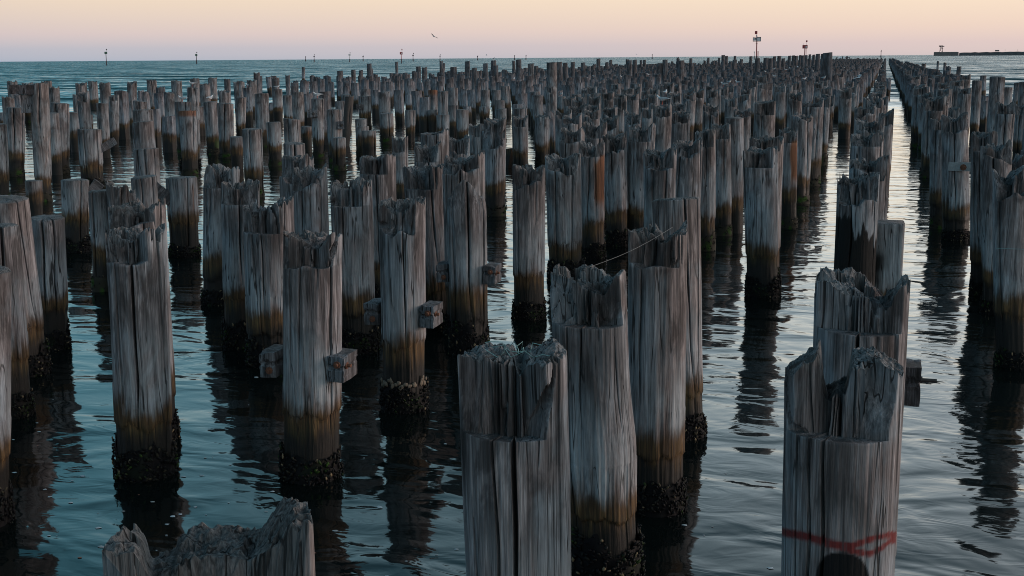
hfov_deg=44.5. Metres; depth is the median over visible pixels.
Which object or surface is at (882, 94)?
timber pile
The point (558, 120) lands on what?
timber pile
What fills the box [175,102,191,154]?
timber pile
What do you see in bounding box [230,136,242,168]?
timber pile
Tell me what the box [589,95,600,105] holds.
timber pile
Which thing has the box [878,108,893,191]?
timber pile
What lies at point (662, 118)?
timber pile
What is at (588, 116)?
timber pile
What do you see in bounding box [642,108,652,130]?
timber pile
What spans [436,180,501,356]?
timber pile
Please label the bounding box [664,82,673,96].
timber pile
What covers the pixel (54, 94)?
timber pile
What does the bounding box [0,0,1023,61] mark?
sky
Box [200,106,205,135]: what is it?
timber pile
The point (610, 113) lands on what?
timber pile
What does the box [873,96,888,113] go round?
timber pile
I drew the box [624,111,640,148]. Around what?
timber pile
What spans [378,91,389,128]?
timber pile
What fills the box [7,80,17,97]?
timber pile
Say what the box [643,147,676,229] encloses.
timber pile
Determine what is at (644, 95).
timber pile
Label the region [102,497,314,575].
timber pile
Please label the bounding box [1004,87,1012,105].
timber pile
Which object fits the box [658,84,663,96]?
timber pile
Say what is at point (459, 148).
timber pile
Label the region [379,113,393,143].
timber pile
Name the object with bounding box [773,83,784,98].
timber pile
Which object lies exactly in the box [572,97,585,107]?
timber pile
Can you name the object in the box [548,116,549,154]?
timber pile
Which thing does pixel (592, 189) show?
timber pile
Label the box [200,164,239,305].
timber pile
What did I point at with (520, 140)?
timber pile
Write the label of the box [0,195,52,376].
timber pile
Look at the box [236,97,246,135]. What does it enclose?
timber pile
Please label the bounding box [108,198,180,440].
timber pile
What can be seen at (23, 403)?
timber pile
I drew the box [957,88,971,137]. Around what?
timber pile
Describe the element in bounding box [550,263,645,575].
timber pile
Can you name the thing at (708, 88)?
timber pile
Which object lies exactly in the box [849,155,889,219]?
timber pile
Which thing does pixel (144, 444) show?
timber pile
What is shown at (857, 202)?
timber pile
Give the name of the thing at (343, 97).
timber pile
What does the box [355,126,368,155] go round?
timber pile
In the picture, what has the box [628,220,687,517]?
timber pile
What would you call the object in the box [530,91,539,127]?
timber pile
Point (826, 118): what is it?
timber pile
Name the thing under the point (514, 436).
timber pile
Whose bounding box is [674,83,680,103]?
timber pile
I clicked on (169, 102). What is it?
timber pile
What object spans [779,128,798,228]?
timber pile
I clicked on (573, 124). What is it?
timber pile
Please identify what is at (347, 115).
timber pile
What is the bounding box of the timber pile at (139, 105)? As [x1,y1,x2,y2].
[133,100,146,109]
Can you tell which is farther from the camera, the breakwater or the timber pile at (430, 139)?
the breakwater
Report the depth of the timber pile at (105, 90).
80.50 m
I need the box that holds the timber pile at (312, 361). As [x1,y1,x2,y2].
[259,229,356,485]
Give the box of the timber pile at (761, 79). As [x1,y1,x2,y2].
[757,75,766,83]
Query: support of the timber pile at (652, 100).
on the sea water
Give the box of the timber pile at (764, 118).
[753,100,775,138]
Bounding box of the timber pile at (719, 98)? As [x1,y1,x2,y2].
[711,88,720,125]
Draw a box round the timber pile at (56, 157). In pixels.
[50,112,62,174]
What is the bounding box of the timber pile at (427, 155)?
[414,140,442,168]
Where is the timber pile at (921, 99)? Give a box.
[916,91,933,149]
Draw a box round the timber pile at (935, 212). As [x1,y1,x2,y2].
[928,116,952,228]
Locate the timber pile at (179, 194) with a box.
[157,176,201,256]
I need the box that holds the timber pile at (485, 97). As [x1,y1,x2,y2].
[481,90,489,116]
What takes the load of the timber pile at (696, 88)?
on the sea water
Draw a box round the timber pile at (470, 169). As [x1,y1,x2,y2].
[442,150,488,336]
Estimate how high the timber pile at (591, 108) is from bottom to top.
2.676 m
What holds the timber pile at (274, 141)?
on the sea water
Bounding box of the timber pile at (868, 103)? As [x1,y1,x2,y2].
[863,97,883,121]
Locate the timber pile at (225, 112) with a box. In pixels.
[217,103,233,158]
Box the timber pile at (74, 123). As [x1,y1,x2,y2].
[69,112,78,151]
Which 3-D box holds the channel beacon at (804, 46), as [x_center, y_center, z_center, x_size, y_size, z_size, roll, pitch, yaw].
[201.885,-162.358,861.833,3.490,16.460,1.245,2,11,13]
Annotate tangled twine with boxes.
[485,341,549,357]
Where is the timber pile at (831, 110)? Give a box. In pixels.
[824,94,834,128]
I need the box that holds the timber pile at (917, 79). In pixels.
[913,75,920,84]
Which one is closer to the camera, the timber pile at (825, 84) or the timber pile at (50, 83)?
the timber pile at (825, 84)
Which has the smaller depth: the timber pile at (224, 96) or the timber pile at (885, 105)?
the timber pile at (885, 105)
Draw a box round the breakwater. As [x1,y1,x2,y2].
[934,50,1023,55]
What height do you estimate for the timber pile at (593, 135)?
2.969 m
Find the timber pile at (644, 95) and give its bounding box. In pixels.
[641,89,649,99]
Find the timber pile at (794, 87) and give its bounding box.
[787,82,796,94]
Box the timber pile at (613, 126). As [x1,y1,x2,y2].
[600,115,618,136]
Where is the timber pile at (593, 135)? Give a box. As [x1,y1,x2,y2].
[582,120,606,225]
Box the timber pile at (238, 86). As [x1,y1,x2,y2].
[233,81,244,117]
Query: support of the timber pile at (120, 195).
on the sea water
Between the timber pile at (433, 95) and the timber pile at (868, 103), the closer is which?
the timber pile at (868, 103)
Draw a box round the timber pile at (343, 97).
[341,94,350,100]
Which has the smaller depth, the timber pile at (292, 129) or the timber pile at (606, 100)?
the timber pile at (292, 129)
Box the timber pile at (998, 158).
[979,139,1011,314]
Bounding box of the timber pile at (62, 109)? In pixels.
[50,102,70,172]
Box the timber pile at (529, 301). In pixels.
[511,164,546,320]
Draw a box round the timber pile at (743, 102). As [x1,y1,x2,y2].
[738,94,749,112]
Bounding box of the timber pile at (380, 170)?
[359,153,395,297]
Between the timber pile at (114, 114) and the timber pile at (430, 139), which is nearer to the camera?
the timber pile at (430, 139)
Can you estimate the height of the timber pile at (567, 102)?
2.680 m
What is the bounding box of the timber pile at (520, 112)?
[513,108,526,117]
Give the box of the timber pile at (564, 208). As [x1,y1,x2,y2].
[545,153,584,281]
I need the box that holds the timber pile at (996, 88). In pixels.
[986,76,1004,132]
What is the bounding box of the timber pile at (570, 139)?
[560,127,584,157]
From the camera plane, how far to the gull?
37.80 m
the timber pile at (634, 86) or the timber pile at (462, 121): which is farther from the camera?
the timber pile at (634, 86)
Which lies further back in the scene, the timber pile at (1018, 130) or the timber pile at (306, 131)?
the timber pile at (306, 131)
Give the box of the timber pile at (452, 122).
[449,105,457,137]
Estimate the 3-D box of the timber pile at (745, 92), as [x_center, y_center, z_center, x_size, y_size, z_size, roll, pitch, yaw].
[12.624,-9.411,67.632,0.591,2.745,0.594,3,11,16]
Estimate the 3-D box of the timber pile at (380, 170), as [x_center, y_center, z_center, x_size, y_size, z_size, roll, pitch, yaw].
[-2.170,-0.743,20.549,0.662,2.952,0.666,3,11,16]
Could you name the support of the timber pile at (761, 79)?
on the sea water
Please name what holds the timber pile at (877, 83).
on the sea water
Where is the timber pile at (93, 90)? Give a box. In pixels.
[88,81,98,109]
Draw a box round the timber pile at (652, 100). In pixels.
[647,93,657,109]
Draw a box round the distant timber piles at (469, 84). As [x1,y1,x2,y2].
[0,52,1023,167]
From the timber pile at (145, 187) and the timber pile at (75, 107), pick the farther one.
the timber pile at (75, 107)
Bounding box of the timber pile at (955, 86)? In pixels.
[950,80,963,107]
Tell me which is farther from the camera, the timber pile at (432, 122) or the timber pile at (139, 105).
the timber pile at (432, 122)
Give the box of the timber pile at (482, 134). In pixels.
[482,124,483,149]
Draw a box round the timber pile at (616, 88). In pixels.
[611,83,620,96]
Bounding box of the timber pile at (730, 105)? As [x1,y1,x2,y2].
[725,97,736,116]
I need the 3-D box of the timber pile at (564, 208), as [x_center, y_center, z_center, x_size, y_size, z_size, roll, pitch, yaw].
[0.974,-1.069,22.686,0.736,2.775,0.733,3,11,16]
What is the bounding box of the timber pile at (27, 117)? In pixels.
[22,82,32,122]
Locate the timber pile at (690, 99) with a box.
[683,92,695,141]
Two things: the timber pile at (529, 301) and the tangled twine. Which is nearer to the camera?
the tangled twine
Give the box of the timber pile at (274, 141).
[266,122,281,166]
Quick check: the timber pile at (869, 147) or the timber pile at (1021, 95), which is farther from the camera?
the timber pile at (1021, 95)
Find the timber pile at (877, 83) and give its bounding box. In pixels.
[874,81,883,88]
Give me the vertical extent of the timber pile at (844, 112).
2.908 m
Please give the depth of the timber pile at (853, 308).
7.88 m
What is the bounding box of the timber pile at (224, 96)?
[218,89,229,102]
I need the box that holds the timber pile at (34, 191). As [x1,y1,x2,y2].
[25,180,43,216]
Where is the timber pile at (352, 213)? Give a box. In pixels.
[330,176,380,354]
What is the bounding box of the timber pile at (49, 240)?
[31,214,71,350]
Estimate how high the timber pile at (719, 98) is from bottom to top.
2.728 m
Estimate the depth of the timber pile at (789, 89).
68.84 m
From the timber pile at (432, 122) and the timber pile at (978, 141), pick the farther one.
the timber pile at (432, 122)
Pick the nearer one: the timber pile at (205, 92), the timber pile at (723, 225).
the timber pile at (723, 225)
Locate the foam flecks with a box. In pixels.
[12,377,772,575]
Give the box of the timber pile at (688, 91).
[684,88,694,94]
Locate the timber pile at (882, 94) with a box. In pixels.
[869,90,885,100]
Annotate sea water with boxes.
[0,55,1023,575]
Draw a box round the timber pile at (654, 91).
[649,87,659,105]
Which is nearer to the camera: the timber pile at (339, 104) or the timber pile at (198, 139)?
the timber pile at (198, 139)
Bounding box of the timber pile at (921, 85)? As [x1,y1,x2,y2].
[914,84,925,87]
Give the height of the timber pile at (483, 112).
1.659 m
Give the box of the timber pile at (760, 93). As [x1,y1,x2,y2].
[757,83,764,101]
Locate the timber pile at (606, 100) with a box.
[601,91,613,117]
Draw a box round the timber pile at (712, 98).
[706,90,717,107]
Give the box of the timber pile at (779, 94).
[773,85,785,134]
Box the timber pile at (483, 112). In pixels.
[479,106,488,123]
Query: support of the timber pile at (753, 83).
on the sea water
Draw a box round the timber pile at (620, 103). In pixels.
[613,95,626,133]
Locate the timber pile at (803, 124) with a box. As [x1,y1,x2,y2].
[791,113,812,204]
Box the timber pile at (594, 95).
[591,93,600,117]
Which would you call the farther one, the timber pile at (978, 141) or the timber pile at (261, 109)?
the timber pile at (261, 109)
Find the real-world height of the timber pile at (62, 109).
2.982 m
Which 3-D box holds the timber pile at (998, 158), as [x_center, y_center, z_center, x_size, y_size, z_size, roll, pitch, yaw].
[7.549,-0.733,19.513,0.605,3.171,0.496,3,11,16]
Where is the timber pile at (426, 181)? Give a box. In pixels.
[402,163,446,329]
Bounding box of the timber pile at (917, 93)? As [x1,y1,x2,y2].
[910,86,929,147]
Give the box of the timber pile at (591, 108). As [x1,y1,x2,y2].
[586,103,600,124]
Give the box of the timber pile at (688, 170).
[672,137,702,260]
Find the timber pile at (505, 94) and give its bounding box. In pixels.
[501,86,511,115]
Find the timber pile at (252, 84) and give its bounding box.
[247,80,256,116]
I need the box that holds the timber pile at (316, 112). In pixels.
[307,98,324,158]
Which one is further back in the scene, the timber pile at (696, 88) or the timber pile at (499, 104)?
the timber pile at (696, 88)
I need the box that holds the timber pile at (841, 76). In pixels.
[835,72,843,88]
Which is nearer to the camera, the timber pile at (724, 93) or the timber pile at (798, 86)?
the timber pile at (724, 93)
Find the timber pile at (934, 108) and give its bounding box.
[919,94,946,177]
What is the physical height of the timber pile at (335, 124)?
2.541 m
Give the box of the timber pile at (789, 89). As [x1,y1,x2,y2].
[785,85,792,127]
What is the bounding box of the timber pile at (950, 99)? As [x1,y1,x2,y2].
[943,88,951,107]
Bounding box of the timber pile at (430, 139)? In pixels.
[421,128,448,162]
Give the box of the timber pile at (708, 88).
[706,85,713,102]
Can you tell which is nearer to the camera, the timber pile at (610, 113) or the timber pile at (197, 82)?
the timber pile at (610, 113)
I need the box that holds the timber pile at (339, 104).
[335,101,343,129]
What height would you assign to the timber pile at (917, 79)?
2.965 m
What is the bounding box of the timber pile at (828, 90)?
[821,87,831,97]
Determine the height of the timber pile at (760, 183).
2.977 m
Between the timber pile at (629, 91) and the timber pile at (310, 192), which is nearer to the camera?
the timber pile at (310, 192)
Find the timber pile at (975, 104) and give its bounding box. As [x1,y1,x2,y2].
[969,80,981,139]
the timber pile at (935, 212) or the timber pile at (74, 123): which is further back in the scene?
the timber pile at (74, 123)
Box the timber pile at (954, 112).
[948,107,959,118]
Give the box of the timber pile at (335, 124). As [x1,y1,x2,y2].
[327,109,343,163]
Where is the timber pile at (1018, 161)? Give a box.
[982,153,1023,292]
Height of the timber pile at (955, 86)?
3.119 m
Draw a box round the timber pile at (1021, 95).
[1018,82,1023,105]
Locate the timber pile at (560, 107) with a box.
[557,96,565,112]
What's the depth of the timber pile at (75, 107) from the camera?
62.97 m
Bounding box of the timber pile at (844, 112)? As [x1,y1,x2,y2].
[838,88,851,138]
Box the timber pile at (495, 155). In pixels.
[484,118,506,216]
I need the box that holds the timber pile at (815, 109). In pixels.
[802,99,823,185]
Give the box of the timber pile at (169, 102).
[164,92,174,115]
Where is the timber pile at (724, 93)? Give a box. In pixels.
[719,86,728,124]
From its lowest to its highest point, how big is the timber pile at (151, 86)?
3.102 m
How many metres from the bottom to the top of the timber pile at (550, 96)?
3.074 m
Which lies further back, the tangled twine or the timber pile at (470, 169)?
the timber pile at (470, 169)
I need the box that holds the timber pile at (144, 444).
[105,223,178,482]
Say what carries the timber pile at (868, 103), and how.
on the sea water
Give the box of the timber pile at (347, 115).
[342,95,353,145]
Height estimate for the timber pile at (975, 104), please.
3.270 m
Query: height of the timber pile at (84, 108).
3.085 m
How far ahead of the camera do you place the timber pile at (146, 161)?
29.43 m
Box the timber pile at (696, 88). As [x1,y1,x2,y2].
[689,85,697,91]
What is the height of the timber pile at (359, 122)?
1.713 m
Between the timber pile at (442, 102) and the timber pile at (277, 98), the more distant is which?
the timber pile at (277, 98)
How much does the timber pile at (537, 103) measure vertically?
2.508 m
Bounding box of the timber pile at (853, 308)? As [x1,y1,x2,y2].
[813,266,936,550]
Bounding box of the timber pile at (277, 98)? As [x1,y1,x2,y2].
[272,89,282,121]
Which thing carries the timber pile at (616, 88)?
on the sea water
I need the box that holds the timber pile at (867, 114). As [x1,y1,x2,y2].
[854,104,875,127]
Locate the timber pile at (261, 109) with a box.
[255,93,268,146]
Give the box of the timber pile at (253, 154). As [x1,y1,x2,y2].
[242,128,265,196]
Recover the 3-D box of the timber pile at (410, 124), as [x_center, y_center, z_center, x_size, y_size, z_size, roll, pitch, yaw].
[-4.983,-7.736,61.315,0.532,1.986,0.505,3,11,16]
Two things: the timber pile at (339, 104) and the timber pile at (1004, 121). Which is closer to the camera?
the timber pile at (1004, 121)
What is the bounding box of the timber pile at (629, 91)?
[621,88,633,94]
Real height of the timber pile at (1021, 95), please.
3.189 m
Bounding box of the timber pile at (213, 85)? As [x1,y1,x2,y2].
[208,77,217,100]
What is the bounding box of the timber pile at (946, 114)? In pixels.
[930,94,948,115]
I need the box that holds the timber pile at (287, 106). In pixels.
[283,95,292,118]
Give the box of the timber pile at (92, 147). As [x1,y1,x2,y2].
[77,129,116,188]
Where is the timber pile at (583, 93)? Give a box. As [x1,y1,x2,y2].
[581,89,586,105]
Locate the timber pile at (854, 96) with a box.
[848,84,857,126]
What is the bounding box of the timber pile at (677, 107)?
[672,101,686,113]
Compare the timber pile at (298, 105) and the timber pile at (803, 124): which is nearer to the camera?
the timber pile at (803, 124)
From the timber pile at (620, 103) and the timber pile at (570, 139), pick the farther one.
the timber pile at (620, 103)
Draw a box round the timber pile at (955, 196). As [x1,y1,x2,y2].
[941,112,970,240]
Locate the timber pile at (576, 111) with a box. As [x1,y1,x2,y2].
[572,103,585,118]
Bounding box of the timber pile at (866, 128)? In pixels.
[854,116,884,146]
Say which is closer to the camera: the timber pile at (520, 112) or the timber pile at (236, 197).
the timber pile at (236, 197)
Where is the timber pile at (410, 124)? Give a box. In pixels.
[405,110,415,141]
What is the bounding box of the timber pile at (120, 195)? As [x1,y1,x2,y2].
[106,180,135,221]
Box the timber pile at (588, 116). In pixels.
[582,109,598,126]
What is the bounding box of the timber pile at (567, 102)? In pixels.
[563,96,575,111]
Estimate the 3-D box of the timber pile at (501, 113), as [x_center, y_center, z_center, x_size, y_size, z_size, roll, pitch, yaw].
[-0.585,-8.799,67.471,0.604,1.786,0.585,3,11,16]
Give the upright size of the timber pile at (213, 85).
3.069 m
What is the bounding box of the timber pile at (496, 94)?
[492,90,500,118]
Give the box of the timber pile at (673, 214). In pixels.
[652,197,707,440]
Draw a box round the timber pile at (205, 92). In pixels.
[200,83,210,105]
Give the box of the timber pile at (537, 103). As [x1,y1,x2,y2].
[532,95,542,133]
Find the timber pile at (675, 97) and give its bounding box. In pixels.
[668,92,680,104]
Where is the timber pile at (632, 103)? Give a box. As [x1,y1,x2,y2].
[625,92,638,113]
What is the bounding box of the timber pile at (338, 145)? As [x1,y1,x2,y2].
[331,137,347,170]
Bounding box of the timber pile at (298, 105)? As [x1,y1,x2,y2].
[292,92,304,133]
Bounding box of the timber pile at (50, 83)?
[41,80,51,101]
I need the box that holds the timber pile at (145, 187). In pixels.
[131,175,157,208]
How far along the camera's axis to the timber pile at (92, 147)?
39.25 m
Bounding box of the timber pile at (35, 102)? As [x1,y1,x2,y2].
[9,82,52,201]
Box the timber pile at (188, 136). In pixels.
[178,110,199,174]
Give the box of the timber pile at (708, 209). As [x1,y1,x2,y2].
[696,128,715,251]
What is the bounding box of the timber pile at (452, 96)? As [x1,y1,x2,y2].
[448,88,457,113]
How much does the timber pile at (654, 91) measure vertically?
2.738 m
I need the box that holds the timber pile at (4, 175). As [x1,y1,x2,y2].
[0,123,10,194]
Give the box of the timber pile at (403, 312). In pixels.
[363,196,442,414]
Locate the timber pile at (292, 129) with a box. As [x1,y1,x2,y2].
[283,118,300,142]
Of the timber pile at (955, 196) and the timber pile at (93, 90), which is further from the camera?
the timber pile at (93, 90)
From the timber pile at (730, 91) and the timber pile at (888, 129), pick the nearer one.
the timber pile at (888, 129)
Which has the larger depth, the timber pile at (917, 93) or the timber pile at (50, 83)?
the timber pile at (50, 83)
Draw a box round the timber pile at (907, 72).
[903,70,911,74]
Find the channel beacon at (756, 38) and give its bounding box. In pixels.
[753,31,760,57]
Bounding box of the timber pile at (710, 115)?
[702,103,718,130]
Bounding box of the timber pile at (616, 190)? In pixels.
[602,131,629,246]
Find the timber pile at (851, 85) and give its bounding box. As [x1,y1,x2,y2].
[845,81,853,89]
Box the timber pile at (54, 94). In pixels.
[49,86,59,102]
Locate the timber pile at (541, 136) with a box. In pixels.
[534,114,548,167]
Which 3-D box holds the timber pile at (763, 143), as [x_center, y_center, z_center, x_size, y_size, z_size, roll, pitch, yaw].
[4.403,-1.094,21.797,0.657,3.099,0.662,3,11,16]
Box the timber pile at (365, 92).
[361,89,369,95]
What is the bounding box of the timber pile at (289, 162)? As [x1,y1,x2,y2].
[279,154,313,198]
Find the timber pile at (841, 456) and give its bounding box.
[781,338,903,575]
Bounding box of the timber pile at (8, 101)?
[2,96,14,122]
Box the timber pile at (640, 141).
[627,123,655,229]
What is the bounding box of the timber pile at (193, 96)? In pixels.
[187,87,199,119]
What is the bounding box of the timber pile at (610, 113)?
[602,107,617,119]
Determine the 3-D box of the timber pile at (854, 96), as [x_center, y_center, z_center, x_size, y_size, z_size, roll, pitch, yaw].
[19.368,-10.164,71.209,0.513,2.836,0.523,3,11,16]
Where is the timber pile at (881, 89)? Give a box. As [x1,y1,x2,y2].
[874,87,885,91]
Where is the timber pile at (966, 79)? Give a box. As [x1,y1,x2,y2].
[960,74,970,87]
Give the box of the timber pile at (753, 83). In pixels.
[749,79,757,128]
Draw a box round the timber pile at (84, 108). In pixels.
[77,91,91,128]
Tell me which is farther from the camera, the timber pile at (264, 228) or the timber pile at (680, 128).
the timber pile at (680, 128)
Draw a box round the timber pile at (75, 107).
[72,94,77,111]
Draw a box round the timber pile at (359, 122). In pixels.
[355,118,366,131]
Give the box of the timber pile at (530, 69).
[528,64,533,84]
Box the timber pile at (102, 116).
[96,103,110,157]
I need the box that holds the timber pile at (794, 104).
[787,92,802,127]
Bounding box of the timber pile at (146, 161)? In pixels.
[133,148,160,201]
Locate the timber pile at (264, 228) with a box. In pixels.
[243,196,294,367]
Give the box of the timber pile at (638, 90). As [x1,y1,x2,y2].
[634,87,640,98]
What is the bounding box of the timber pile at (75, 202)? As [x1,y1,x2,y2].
[61,179,103,252]
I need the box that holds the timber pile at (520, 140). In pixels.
[511,116,527,168]
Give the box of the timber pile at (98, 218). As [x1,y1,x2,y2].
[88,189,108,291]
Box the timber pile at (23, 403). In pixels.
[0,223,35,419]
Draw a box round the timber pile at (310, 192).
[292,163,328,235]
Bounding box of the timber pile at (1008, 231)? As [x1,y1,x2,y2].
[992,165,1023,369]
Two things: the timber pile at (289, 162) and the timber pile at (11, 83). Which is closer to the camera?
the timber pile at (289, 162)
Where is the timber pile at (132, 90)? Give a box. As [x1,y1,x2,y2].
[127,81,136,132]
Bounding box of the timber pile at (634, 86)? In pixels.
[631,84,641,90]
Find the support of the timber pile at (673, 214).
on the sea water
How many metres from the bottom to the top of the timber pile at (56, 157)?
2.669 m
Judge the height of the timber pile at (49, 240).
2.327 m
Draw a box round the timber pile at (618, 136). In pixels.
[605,132,624,212]
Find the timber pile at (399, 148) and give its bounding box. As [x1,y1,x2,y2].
[392,136,407,200]
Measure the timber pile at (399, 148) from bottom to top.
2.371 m
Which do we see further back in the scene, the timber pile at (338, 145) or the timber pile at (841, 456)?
the timber pile at (338, 145)
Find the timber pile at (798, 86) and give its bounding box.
[792,82,800,92]
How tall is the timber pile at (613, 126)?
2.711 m
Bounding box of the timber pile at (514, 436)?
[457,338,570,575]
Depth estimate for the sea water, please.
14.11 m
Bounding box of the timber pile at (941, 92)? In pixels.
[938,88,949,100]
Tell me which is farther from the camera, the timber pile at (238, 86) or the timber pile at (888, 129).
the timber pile at (238, 86)
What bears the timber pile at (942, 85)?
on the sea water
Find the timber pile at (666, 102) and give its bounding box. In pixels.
[660,96,670,106]
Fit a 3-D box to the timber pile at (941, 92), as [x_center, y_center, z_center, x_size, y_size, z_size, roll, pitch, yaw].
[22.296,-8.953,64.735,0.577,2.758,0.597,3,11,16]
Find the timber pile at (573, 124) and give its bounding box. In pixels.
[562,112,581,131]
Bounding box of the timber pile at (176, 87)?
[171,80,182,101]
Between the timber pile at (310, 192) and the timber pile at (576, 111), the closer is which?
the timber pile at (310, 192)
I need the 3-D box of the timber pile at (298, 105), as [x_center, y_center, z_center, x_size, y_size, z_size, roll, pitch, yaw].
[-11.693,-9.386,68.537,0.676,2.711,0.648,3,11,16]
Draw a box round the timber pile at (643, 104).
[638,98,648,128]
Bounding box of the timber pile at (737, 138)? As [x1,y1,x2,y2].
[725,117,743,233]
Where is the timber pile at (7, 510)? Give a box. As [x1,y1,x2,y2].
[0,265,16,526]
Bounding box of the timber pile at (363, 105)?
[356,96,371,128]
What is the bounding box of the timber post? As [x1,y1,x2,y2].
[874,219,904,295]
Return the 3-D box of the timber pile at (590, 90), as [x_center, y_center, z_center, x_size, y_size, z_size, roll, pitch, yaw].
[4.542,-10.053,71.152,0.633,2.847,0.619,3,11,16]
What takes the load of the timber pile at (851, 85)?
on the sea water
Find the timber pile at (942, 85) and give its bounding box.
[937,82,946,96]
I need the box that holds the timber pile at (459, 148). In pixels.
[449,134,469,158]
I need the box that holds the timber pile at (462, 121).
[456,109,468,139]
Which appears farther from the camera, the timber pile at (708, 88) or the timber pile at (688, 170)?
the timber pile at (708, 88)
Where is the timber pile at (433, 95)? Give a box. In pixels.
[428,90,437,114]
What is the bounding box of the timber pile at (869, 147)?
[850,130,883,163]
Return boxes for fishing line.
[588,228,670,267]
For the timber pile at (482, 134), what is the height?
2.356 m
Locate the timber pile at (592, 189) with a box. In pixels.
[579,140,605,259]
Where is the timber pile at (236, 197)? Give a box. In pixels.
[221,179,259,349]
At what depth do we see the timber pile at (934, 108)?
41.16 m
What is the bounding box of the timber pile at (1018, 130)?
[1012,104,1023,159]
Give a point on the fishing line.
(629, 251)
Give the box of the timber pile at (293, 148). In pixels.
[283,142,304,155]
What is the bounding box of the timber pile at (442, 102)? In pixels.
[438,91,447,114]
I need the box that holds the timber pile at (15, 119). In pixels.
[6,107,24,176]
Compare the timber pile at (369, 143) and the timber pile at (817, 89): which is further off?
the timber pile at (817, 89)
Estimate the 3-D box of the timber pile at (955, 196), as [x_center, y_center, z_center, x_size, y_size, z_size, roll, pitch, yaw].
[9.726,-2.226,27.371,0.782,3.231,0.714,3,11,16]
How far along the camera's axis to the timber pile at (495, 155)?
31.97 m
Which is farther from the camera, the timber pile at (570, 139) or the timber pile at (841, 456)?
the timber pile at (570, 139)
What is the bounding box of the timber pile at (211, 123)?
[203,101,219,154]
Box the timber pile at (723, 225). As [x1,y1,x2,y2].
[712,123,732,235]
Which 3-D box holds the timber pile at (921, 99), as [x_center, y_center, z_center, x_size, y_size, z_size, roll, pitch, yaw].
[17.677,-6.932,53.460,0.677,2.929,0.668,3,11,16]
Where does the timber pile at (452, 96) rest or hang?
on the sea water
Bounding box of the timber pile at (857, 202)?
[834,172,879,285]
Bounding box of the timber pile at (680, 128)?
[671,111,690,146]
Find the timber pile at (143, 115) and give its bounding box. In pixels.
[133,109,153,121]
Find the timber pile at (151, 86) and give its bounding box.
[146,79,156,108]
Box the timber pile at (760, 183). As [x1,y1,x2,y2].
[743,146,781,298]
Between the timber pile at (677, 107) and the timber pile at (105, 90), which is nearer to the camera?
the timber pile at (677, 107)
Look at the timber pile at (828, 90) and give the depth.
69.80 m
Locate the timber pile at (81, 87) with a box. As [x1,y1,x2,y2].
[75,82,87,94]
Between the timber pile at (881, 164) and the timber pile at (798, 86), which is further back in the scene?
the timber pile at (798, 86)
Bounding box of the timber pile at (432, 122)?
[428,110,436,131]
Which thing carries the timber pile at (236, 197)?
on the sea water
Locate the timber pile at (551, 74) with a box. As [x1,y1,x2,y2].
[547,62,556,109]
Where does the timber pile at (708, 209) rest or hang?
on the sea water
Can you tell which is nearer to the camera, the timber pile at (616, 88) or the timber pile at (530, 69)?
the timber pile at (616, 88)
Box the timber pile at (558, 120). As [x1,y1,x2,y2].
[555,109,571,156]
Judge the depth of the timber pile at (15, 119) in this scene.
43.97 m
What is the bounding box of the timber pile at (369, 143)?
[362,130,376,157]
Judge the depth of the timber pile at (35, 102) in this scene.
35.83 m
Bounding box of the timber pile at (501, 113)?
[495,108,506,123]
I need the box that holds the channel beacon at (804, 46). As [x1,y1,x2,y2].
[802,40,807,54]
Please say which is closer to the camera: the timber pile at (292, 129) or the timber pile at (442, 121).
the timber pile at (292, 129)
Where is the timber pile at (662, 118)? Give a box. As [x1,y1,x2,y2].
[653,104,671,151]
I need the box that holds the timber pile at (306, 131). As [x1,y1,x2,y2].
[301,126,311,151]
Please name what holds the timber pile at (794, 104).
on the sea water
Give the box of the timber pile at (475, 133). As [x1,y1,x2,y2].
[469,124,481,154]
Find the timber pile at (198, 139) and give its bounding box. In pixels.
[179,119,200,166]
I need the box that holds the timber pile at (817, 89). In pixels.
[813,82,822,102]
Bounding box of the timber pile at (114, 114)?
[109,95,118,146]
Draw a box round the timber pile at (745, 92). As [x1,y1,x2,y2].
[741,88,751,108]
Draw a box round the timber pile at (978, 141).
[968,131,997,296]
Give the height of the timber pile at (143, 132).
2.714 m
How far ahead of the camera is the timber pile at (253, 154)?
36.73 m
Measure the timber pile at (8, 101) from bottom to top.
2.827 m
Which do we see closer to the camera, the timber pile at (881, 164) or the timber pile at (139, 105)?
the timber pile at (881, 164)
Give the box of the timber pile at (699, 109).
[693,89,704,138]
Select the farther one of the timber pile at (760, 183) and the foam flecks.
the timber pile at (760, 183)
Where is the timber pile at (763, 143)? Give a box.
[744,135,783,285]
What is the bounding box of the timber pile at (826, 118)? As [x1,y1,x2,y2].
[814,96,830,165]
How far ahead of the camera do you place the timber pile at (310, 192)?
20.20 m
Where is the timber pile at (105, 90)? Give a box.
[99,82,110,110]
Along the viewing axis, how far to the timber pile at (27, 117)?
81.88 m
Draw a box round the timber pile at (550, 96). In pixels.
[545,85,555,117]
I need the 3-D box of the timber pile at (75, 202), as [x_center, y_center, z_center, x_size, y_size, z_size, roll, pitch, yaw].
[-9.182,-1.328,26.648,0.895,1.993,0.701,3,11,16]
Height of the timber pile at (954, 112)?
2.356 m
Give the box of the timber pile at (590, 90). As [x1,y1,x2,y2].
[587,86,596,104]
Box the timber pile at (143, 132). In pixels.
[132,121,155,148]
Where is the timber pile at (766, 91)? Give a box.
[761,82,767,100]
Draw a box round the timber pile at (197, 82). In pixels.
[190,78,200,105]
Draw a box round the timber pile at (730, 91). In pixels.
[724,84,733,98]
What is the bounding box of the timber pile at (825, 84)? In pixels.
[819,80,827,88]
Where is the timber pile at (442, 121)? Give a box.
[436,114,448,131]
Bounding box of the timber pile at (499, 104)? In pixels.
[495,100,504,117]
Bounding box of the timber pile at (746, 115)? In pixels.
[733,108,750,150]
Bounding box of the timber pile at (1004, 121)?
[994,100,1015,146]

